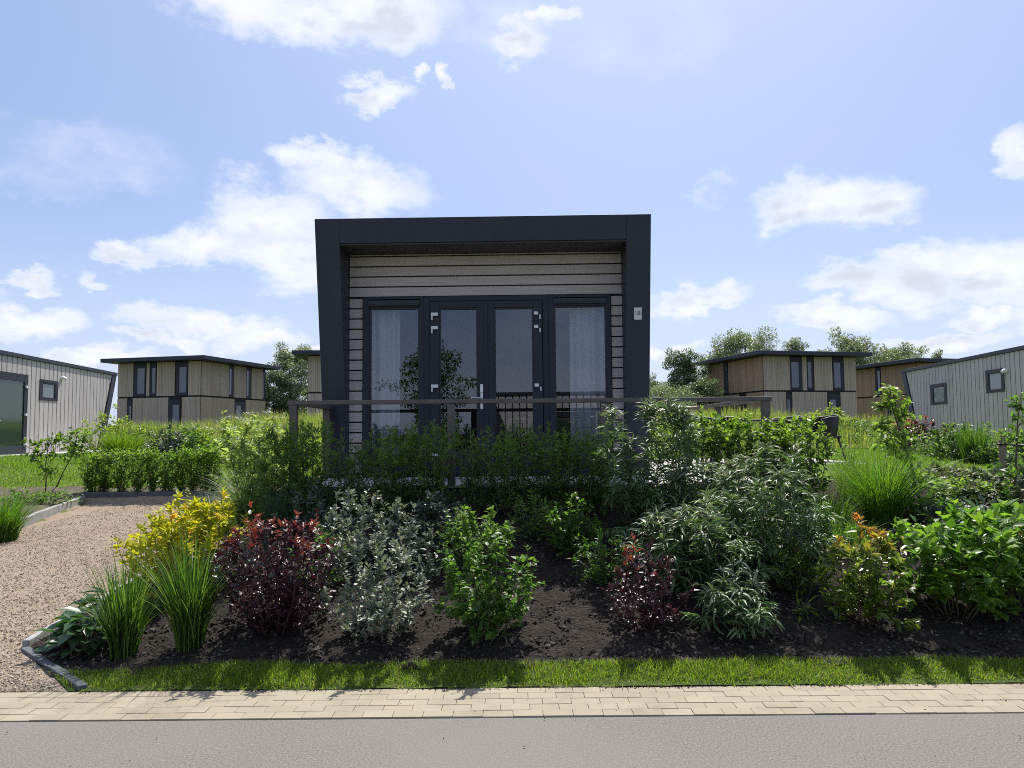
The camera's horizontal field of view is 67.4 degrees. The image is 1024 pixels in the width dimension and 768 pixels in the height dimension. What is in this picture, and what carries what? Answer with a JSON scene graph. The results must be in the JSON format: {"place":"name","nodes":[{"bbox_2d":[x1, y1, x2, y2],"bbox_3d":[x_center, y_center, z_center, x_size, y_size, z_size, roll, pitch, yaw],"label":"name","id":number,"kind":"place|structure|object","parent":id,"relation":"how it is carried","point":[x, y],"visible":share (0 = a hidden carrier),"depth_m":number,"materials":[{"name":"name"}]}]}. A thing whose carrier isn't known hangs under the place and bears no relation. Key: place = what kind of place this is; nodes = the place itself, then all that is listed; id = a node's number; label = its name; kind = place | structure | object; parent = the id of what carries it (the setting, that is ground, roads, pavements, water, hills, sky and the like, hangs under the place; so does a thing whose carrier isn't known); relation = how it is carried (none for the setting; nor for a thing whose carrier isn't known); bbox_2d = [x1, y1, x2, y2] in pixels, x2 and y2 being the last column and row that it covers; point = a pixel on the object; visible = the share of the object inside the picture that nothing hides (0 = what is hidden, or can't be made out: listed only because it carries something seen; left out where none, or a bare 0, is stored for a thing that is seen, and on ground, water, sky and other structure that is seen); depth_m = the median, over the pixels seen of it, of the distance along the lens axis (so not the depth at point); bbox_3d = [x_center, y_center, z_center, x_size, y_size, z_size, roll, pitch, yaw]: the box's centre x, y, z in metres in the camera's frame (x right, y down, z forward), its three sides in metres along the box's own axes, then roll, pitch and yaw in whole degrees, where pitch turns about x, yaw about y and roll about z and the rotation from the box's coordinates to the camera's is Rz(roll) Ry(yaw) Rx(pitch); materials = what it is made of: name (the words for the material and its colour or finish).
{"place":"outdoors","nodes":[
{"label":"outdoors","id":0,"kind":"place"},
{"bbox_2d":[0,451,321,488],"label":"lawn","id":1,"kind":"structure","parent":0,"point":[29,474],"depth_m":15.73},
{"bbox_2d":[0,350,117,455],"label":"cabin","id":2,"kind":"object","parent":1,"relation":"on","point":[43,398],"visible":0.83,"depth_m":24.77,"materials":[{"name":"grey wood"}]},
{"bbox_2d":[0,374,27,454],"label":"door","id":3,"kind":"structure","parent":2,"relation":"in","point":[13,390],"depth_m":22.70,"materials":[{"name":"green glass"}]},
{"bbox_2d":[80,403,147,454],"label":"wild shrub","id":4,"kind":"object","parent":1,"relation":"on","point":[102,417],"visible":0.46,"depth_m":20.36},
{"bbox_2d":[93,424,154,458],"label":"grass clump","id":5,"kind":"object","parent":1,"relation":"on","point":[113,442],"visible":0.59,"depth_m":18.14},
{"bbox_2d":[141,424,194,456],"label":"wild shrub","id":6,"kind":"object","parent":1,"relation":"on","point":[177,440],"visible":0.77,"depth_m":18.42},
{"bbox_2d":[0,713,1023,767],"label":"road","id":7,"kind":"structure","parent":0,"point":[990,740],"depth_m":3.96,"materials":[{"name":"asphalt"}]},
{"bbox_2d":[0,683,1023,721],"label":"pavement","id":8,"kind":"structure","parent":0,"point":[482,702],"depth_m":4.52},
{"bbox_2d":[0,0,1023,425],"label":"sky","id":9,"kind":"structure","parent":0,"point":[804,169],"materials":[{"name":"blue"}]},
{"bbox_2d":[108,404,931,452],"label":"meadow grass","id":10,"kind":"structure","parent":0,"point":[315,419],"depth_m":26.38,"materials":[{"name":"plant"}]},
{"bbox_2d":[18,448,1021,691],"bbox_3d":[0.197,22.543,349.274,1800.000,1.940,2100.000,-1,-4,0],"label":"ground","id":11,"kind":"structure","parent":0,"point":[457,687],"depth_m":4.95,"materials":[{"name":"soil"}]},
{"bbox_2d":[0,486,84,516],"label":"side bed","id":12,"kind":"object","parent":11,"relation":"on","point":[18,489],"visible":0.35,"depth_m":14.33,"materials":[{"name":"soil"}]},
{"bbox_2d":[0,486,54,542],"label":"grass clump","id":13,"kind":"object","parent":12,"relation":"on","point":[11,524],"visible":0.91,"depth_m":10.26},
{"bbox_2d":[0,485,82,504],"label":"ground cover plant","id":14,"kind":"object","parent":12,"relation":"on","point":[46,494],"visible":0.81,"depth_m":13.23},
{"bbox_2d":[19,431,71,496],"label":"young shrub","id":15,"kind":"object","parent":11,"relation":"on","point":[47,471],"visible":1,"depth_m":14.33,"materials":[{"name":"green plant"}]},
{"bbox_2d":[19,496,83,528],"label":"kerb","id":16,"kind":"structure","parent":11,"relation":"on","point":[49,511],"depth_m":12.60,"materials":[{"name":"concrete"}]},
{"bbox_2d":[20,646,87,691],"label":"kerb","id":17,"kind":"structure","parent":11,"relation":"on","point":[40,659],"depth_m":5.14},
{"bbox_2d":[56,426,95,486],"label":"young shrub","id":18,"kind":"object","parent":11,"relation":"on","point":[76,450],"visible":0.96,"depth_m":15.13,"materials":[{"name":"green plant"}]},
{"bbox_2d":[0,495,228,692],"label":"gravel court","id":19,"kind":"object","parent":11,"relation":"on","point":[90,505],"visible":0.56,"depth_m":8.93,"materials":[{"name":"gravel"}]},
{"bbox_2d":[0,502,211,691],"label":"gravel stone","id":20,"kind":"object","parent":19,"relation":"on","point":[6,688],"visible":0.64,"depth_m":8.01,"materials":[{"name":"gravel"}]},
{"bbox_2d":[39,476,319,493],"bbox_3d":[-6.084,1.832,14.768,5.800,0.487,0.700,-1,-4,0],"label":"hedge bed","id":21,"kind":"object","parent":11,"relation":"on","point":[77,488],"visible":0.34,"depth_m":14.78,"materials":[{"name":"soil"}]},
{"bbox_2d":[77,447,104,491],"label":"hedge bush","id":22,"kind":"object","parent":21,"relation":"on","point":[90,483],"visible":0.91,"depth_m":14.59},
{"bbox_2d":[92,448,118,491],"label":"hedge bush","id":23,"kind":"object","parent":21,"relation":"on","point":[105,482],"visible":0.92,"depth_m":14.63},
{"bbox_2d":[109,445,134,491],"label":"hedge bush","id":24,"kind":"object","parent":21,"relation":"on","point":[122,485],"visible":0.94,"depth_m":14.62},
{"bbox_2d":[123,446,154,491],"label":"hedge bush","id":25,"kind":"object","parent":21,"relation":"on","point":[139,486],"visible":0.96,"depth_m":14.60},
{"bbox_2d":[141,446,164,491],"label":"hedge bush","id":26,"kind":"object","parent":21,"relation":"on","point":[151,478],"visible":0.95,"depth_m":14.62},
{"bbox_2d":[154,450,178,490],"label":"hedge bush","id":27,"kind":"object","parent":21,"relation":"on","point":[167,485],"visible":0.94,"depth_m":14.60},
{"bbox_2d":[169,444,192,490],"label":"hedge bush","id":28,"kind":"object","parent":21,"relation":"on","point":[181,474],"visible":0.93,"depth_m":14.62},
{"bbox_2d":[200,410,284,490],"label":"elder shrub","id":29,"kind":"object","parent":21,"relation":"on","point":[225,425],"visible":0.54,"depth_m":12.42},
{"bbox_2d":[83,491,285,497],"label":"kerb","id":30,"kind":"structure","parent":11,"relation":"on","point":[114,494],"depth_m":14.32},
{"bbox_2d":[100,355,279,427],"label":"timber house","id":31,"kind":"structure","parent":11,"relation":"on","point":[195,388],"depth_m":60.30,"materials":[{"name":"beige"}]},
{"bbox_2d":[265,370,305,417],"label":"tree","id":32,"kind":"object","parent":11,"relation":"on","point":[276,376],"visible":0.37,"depth_m":71.62,"materials":[{"name":"green plant"}]},
{"bbox_2d":[265,342,310,418],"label":"tree","id":33,"kind":"object","parent":11,"relation":"on","point":[289,361],"visible":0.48,"depth_m":72.75,"materials":[{"name":"green plant"}]},
{"bbox_2d":[292,350,321,415],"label":"timber house","id":34,"kind":"structure","parent":11,"relation":"on","point":[312,357],"depth_m":57.15,"materials":[{"name":"beige"}]},
{"bbox_2d":[315,214,650,477],"bbox_3d":[-0.217,0.042,14.254,4.250,3.620,9.799,-1,-4,1],"label":"cabin","id":35,"kind":"object","parent":11,"relation":"on","point":[482,304],"visible":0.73,"depth_m":9.95,"materials":[{"name":"black wood"}]},
{"bbox_2d":[371,310,399,465],"bbox_3d":[-1.677,-0.028,10.206,0.383,2.420,0.096,-1,-4,0],"label":"curtain","id":36,"kind":"object","parent":35,"relation":"hanging from","point":[385,354],"visible":0.6,"depth_m":10.21,"materials":[{"name":"fabric"}]},
{"bbox_2d":[362,296,423,476],"bbox_3d":[-1.538,0.028,9.966,0.798,2.335,0.120,-1,-4,1],"label":"window","id":37,"kind":"structure","parent":35,"relation":"in","point":[369,303],"depth_m":9.98,"materials":[{"name":"black metal"}]},
{"bbox_2d":[430,301,485,474],"bbox_3d":[-0.696,0.046,9.908,0.721,2.247,0.154,-1,-4,1],"label":"door","id":38,"kind":"structure","parent":35,"relation":"in","point":[436,307],"depth_m":9.92,"materials":[{"name":"black metal"}]},
{"bbox_2d":[486,300,543,474],"bbox_3d":[0.034,0.040,9.909,0.725,2.247,0.118,-1,-4,1],"label":"door","id":39,"kind":"structure","parent":35,"relation":"in","point":[536,305],"depth_m":9.90,"materials":[{"name":"black metal"}]},
{"bbox_2d":[548,294,612,475],"bbox_3d":[0.883,0.004,9.911,0.808,2.335,0.120,-1,-4,1],"label":"window","id":40,"kind":"structure","parent":35,"relation":"in","point":[578,300],"depth_m":9.93,"materials":[{"name":"black metal"}]},
{"bbox_2d":[569,307,605,463],"bbox_3d":[1.017,-0.055,10.146,0.512,2.420,0.080,-1,-4,2],"label":"curtain","id":41,"kind":"object","parent":35,"relation":"hanging from","point":[587,347],"visible":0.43,"depth_m":10.15,"materials":[{"name":"fabric"}]},
{"bbox_2d":[30,474,1023,675],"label":"flower bed","id":42,"kind":"object","parent":11,"relation":"on","point":[336,644],"visible":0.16,"depth_m":5.58,"materials":[{"name":"soil"}]},
{"bbox_2d":[32,603,143,658],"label":"broadleaf plant","id":43,"kind":"object","parent":42,"relation":"on","point":[86,626],"visible":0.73,"depth_m":5.51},
{"bbox_2d":[57,543,188,661],"bbox_3d":[-2.756,1.531,5.482,0.920,0.823,0.991,2,-4,-30],"label":"grass clump","id":44,"kind":"object","parent":42,"relation":"on","point":[122,632],"visible":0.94,"depth_m":5.35,"materials":[{"name":"plant"}]},
{"bbox_2d":[108,503,222,602],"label":"yellow shrub","id":45,"kind":"object","parent":42,"relation":"on","point":[157,523],"visible":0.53,"depth_m":6.43,"materials":[{"name":"plant"}]},
{"bbox_2d":[108,516,265,654],"bbox_3d":[-2.296,1.408,5.470,1.276,0.970,1.083,-2,-4,29],"label":"grass clump","id":46,"kind":"object","parent":42,"relation":"on","point":[190,606],"visible":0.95,"depth_m":5.38,"materials":[{"name":"plant"}]},
{"bbox_2d":[145,486,255,576],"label":"yellow shrub","id":47,"kind":"object","parent":42,"relation":"on","point":[223,519],"visible":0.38,"depth_m":6.84,"materials":[{"name":"plant"}]},
{"bbox_2d":[174,459,285,528],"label":"sedge clump","id":48,"kind":"object","parent":42,"relation":"on","point":[241,511],"visible":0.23,"depth_m":8.40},
{"bbox_2d":[221,419,317,531],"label":"hedge bush","id":49,"kind":"object","parent":42,"relation":"on","point":[261,469],"visible":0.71,"depth_m":7.72,"materials":[{"name":"plant"}]},
{"bbox_2d":[208,500,338,638],"bbox_3d":[-1.740,1.349,5.656,0.909,0.989,0.961,2,-4,-34],"label":"purple shrub","id":50,"kind":"object","parent":42,"relation":"on","point":[289,584],"visible":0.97,"depth_m":5.51,"materials":[{"name":"plant"}]},
{"bbox_2d":[252,485,295,541],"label":"grass clump","id":51,"kind":"object","parent":42,"relation":"on","point":[276,509],"visible":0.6,"depth_m":7.38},
{"bbox_2d":[271,484,337,541],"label":"filler plant","id":52,"kind":"object","parent":42,"relation":"on","point":[321,504],"visible":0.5,"depth_m":7.18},
{"bbox_2d":[269,417,345,521],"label":"hedge bush","id":53,"kind":"object","parent":42,"relation":"on","point":[314,478],"visible":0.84,"depth_m":7.79,"materials":[{"name":"plant"}]},
{"bbox_2d":[285,526,353,586],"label":"filler plant","id":54,"kind":"object","parent":42,"relation":"on","point":[332,576],"visible":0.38,"depth_m":6.26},
{"bbox_2d":[315,487,381,567],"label":"silver shrub","id":55,"kind":"object","parent":42,"relation":"on","point":[348,504],"visible":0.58,"depth_m":6.63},
{"bbox_2d":[327,438,378,520],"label":"hedge bush","id":56,"kind":"object","parent":42,"relation":"on","point":[352,463],"visible":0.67,"depth_m":7.76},
{"bbox_2d":[315,523,434,644],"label":"silver shrub","id":57,"kind":"object","parent":42,"relation":"on","point":[381,607],"visible":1,"depth_m":5.46,"materials":[{"name":"plant"}]},
{"bbox_2d":[355,424,421,519],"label":"hedge bush","id":58,"kind":"object","parent":42,"relation":"on","point":[388,496],"visible":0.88,"depth_m":7.78,"materials":[{"name":"plant"}]},
{"bbox_2d":[363,494,436,569],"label":"silver shrub","id":59,"kind":"object","parent":42,"relation":"on","point":[396,510],"visible":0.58,"depth_m":6.66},
{"bbox_2d":[391,530,447,581],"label":"filler plant","id":60,"kind":"object","parent":42,"relation":"on","point":[429,555],"visible":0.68,"depth_m":6.38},
{"bbox_2d":[396,418,465,520],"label":"hedge bush","id":61,"kind":"object","parent":42,"relation":"on","point":[433,484],"visible":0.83,"depth_m":7.76,"materials":[{"name":"plant"}]},
{"bbox_2d":[391,490,485,554],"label":"grey shrub","id":62,"kind":"object","parent":42,"relation":"on","point":[441,508],"visible":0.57,"depth_m":6.93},
{"bbox_2d":[434,505,491,570],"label":"filler plant","id":63,"kind":"object","parent":42,"relation":"on","point":[463,551],"visible":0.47,"depth_m":6.64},
{"bbox_2d":[451,428,495,516],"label":"hedge bush","id":64,"kind":"object","parent":42,"relation":"on","point":[476,499],"visible":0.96,"depth_m":7.81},
{"bbox_2d":[432,505,545,645],"bbox_3d":[-0.180,1.363,5.501,0.805,0.970,0.809,-1,-4,15],"label":"green shrub","id":65,"kind":"object","parent":42,"relation":"on","point":[475,606],"visible":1,"depth_m":5.44,"materials":[{"name":"plant"}]},
{"bbox_2d":[476,417,546,517],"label":"hedge bush","id":66,"kind":"object","parent":42,"relation":"on","point":[511,488],"visible":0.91,"depth_m":7.73,"materials":[{"name":"plant"}]},
{"bbox_2d":[507,489,561,540],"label":"filler plant","id":67,"kind":"object","parent":42,"relation":"on","point":[542,525],"visible":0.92,"depth_m":7.23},
{"bbox_2d":[523,420,588,513],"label":"hedge bush","id":68,"kind":"object","parent":42,"relation":"on","point":[559,485],"visible":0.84,"depth_m":7.78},
{"bbox_2d":[542,492,603,559],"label":"green shrub","id":69,"kind":"object","parent":42,"relation":"on","point":[564,533],"visible":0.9,"depth_m":6.87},
{"bbox_2d":[563,422,620,516],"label":"hedge bush","id":70,"kind":"object","parent":42,"relation":"on","point":[594,497],"visible":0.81,"depth_m":7.74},
{"bbox_2d":[568,527,629,585],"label":"filler plant","id":71,"kind":"object","parent":42,"relation":"on","point":[595,573],"visible":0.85,"depth_m":6.39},
{"bbox_2d":[597,532,697,632],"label":"purple shrub","id":72,"kind":"object","parent":42,"relation":"on","point":[652,599],"visible":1,"depth_m":5.55,"materials":[{"name":"plant"}]},
{"bbox_2d":[593,393,704,543],"bbox_3d":[1.302,0.799,7.354,1.150,1.423,1.169,-1,-4,0],"label":"butterfly bush","id":73,"kind":"object","parent":42,"relation":"on","point":[624,496],"visible":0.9,"depth_m":7.15,"materials":[{"name":"plant"}]},
{"bbox_2d":[616,495,728,583],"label":"butterfly bush","id":74,"kind":"object","parent":42,"relation":"on","point":[658,522],"visible":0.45,"depth_m":6.27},
{"bbox_2d":[656,405,743,504],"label":"privet bush","id":75,"kind":"object","parent":42,"relation":"on","point":[716,425],"visible":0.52,"depth_m":7.77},
{"bbox_2d":[651,456,770,544],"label":"butterfly bush","id":76,"kind":"object","parent":42,"relation":"on","point":[704,477],"visible":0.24,"depth_m":6.93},
{"bbox_2d":[648,493,782,602],"bbox_3d":[1.554,1.294,6.153,1.042,0.861,1.060,-1,-4,0],"label":"butterfly bush","id":77,"kind":"object","parent":42,"relation":"on","point":[735,546],"visible":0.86,"depth_m":5.99,"materials":[{"name":"plant"}]},
{"bbox_2d":[679,554,783,639],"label":"butterfly bush","id":78,"kind":"object","parent":42,"relation":"on","point":[725,603],"visible":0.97,"depth_m":5.47,"materials":[{"name":"plant"}]},
{"bbox_2d":[705,409,792,504],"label":"privet bush","id":79,"kind":"object","parent":42,"relation":"on","point":[749,442],"visible":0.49,"depth_m":7.79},
{"bbox_2d":[690,439,857,580],"bbox_3d":[2.149,1.047,6.404,1.315,1.164,1.184,-1,-4,0],"label":"butterfly bush","id":80,"kind":"object","parent":42,"relation":"on","point":[795,519],"visible":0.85,"depth_m":6.29,"materials":[{"name":"plant"}]},
{"bbox_2d":[753,414,837,514],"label":"privet bush","id":81,"kind":"object","parent":42,"relation":"on","point":[807,442],"visible":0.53,"depth_m":7.81,"materials":[{"name":"plant"}]},
{"bbox_2d":[771,536,828,595],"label":"filler plant","id":82,"kind":"object","parent":42,"relation":"on","point":[802,580],"visible":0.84,"depth_m":6.07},
{"bbox_2d":[798,482,871,533],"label":"grass clump","id":83,"kind":"object","parent":42,"relation":"on","point":[838,509],"visible":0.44,"depth_m":7.35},
{"bbox_2d":[813,512,921,631],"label":"orange tipped shrub","id":84,"kind":"object","parent":42,"relation":"on","point":[869,595],"visible":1,"depth_m":5.57,"materials":[{"name":"plant"}]},
{"bbox_2d":[864,383,937,498],"bbox_3d":[4.118,0.642,8.101,0.716,1.330,0.712,-2,-4,23],"label":"young tree","id":85,"kind":"object","parent":42,"relation":"on","point":[890,405],"visible":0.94,"depth_m":8.18,"materials":[{"name":"green plant"}]},
{"bbox_2d":[815,436,1006,526],"bbox_3d":[3.756,0.913,7.542,2.252,0.956,2.394,-1,-4,0],"label":"grass clump","id":86,"kind":"object","parent":42,"relation":"on","point":[888,503],"visible":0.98,"depth_m":7.51,"materials":[{"name":"plant"}]},
{"bbox_2d":[903,490,966,520],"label":"ground cover plant","id":87,"kind":"object","parent":42,"relation":"on","point":[915,510],"visible":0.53,"depth_m":7.58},
{"bbox_2d":[878,499,1023,622],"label":"leaved shrub","id":88,"kind":"object","parent":42,"relation":"on","point":[949,578],"visible":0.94,"depth_m":5.63,"materials":[{"name":"plant"}]},
{"bbox_2d":[922,474,1012,499],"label":"ground cover plant","id":89,"kind":"object","parent":42,"relation":"on","point":[956,482],"visible":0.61,"depth_m":8.15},
{"bbox_2d":[940,498,1023,621],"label":"leaved shrub","id":90,"kind":"object","parent":42,"relation":"on","point":[1009,513],"visible":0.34,"depth_m":5.81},
{"bbox_2d":[947,478,1023,503],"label":"ground cover plant","id":91,"kind":"object","parent":42,"relation":"on","point":[998,485],"visible":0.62,"depth_m":7.94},
{"bbox_2d":[993,386,1023,502],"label":"young tree","id":92,"kind":"object","parent":42,"relation":"on","point":[1018,408],"visible":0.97,"depth_m":7.85,"materials":[{"name":"green plant"}]},
{"bbox_2d":[53,658,1023,690],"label":"grass strip","id":93,"kind":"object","parent":11,"relation":"on","point":[470,685],"depth_m":4.86,"materials":[{"name":"plant"}]},
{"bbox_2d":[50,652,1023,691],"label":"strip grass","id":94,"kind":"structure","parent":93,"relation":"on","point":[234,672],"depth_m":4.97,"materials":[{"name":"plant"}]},
{"bbox_2d":[287,458,865,510],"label":"deck","id":95,"kind":"structure","parent":11,"relation":"on","point":[458,482],"depth_m":8.17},
{"bbox_2d":[288,397,771,486],"bbox_3d":[0.197,0.746,10.148,5.180,0.935,3.950,-1,-4,0],"label":"railing","id":96,"kind":"object","parent":95,"relation":"on","point":[325,406],"visible":0.48,"depth_m":8.21,"materials":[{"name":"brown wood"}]},
{"bbox_2d":[801,414,845,460],"bbox_3d":[5.461,0.950,13.520,0.573,0.825,0.619,0,-4,-10],"label":"wicker chair","id":97,"kind":"object","parent":95,"relation":"on","point":[831,422],"visible":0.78,"depth_m":13.28,"materials":[{"name":"wicker"}]},
{"bbox_2d":[662,347,712,411],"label":"tree","id":98,"kind":"object","parent":11,"relation":"on","point":[687,372],"visible":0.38,"depth_m":65.67,"materials":[{"name":"green plant"}]},
{"bbox_2d":[687,376,731,413],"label":"tree","id":99,"kind":"object","parent":11,"relation":"on","point":[704,386],"visible":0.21,"depth_m":61.45,"materials":[{"name":"green plant"}]},
{"bbox_2d":[699,325,780,380],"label":"tree","id":100,"kind":"object","parent":11,"relation":"on","point":[728,344],"visible":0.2,"depth_m":87.67,"materials":[{"name":"green plant"}]},
{"bbox_2d":[694,350,871,419],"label":"timber house","id":101,"kind":"structure","parent":11,"relation":"on","point":[807,381],"depth_m":60.27,"materials":[{"name":"beige"}]},
{"bbox_2d":[819,326,891,365],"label":"tree","id":102,"kind":"object","parent":11,"relation":"on","point":[848,345],"visible":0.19,"depth_m":87.85,"materials":[{"name":"green plant"}]},
{"bbox_2d":[855,358,953,420],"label":"timber house","id":103,"kind":"structure","parent":11,"relation":"on","point":[871,378],"depth_m":71.04,"materials":[{"name":"brown"}]},
{"bbox_2d":[901,345,1023,445],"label":"cabin","id":104,"kind":"object","parent":11,"relation":"on","point":[976,390],"visible":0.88,"depth_m":26.63,"materials":[{"name":"grey wood"}]},
{"bbox_2d":[649,444,1023,479],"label":"side lawn","id":105,"kind":"structure","parent":0,"point":[881,464],"depth_m":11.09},
{"bbox_2d":[921,421,987,460],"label":"green shrub","id":106,"kind":"object","parent":105,"relation":"on","point":[952,452],"visible":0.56,"depth_m":13.08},
{"bbox_2d":[950,423,1002,464],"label":"grass clump","id":107,"kind":"object","parent":105,"relation":"on","point":[969,443],"visible":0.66,"depth_m":11.88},
{"bbox_2d":[966,439,1023,464],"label":"green shrub","id":108,"kind":"object","parent":105,"relation":"on","point":[986,458],"visible":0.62,"depth_m":11.54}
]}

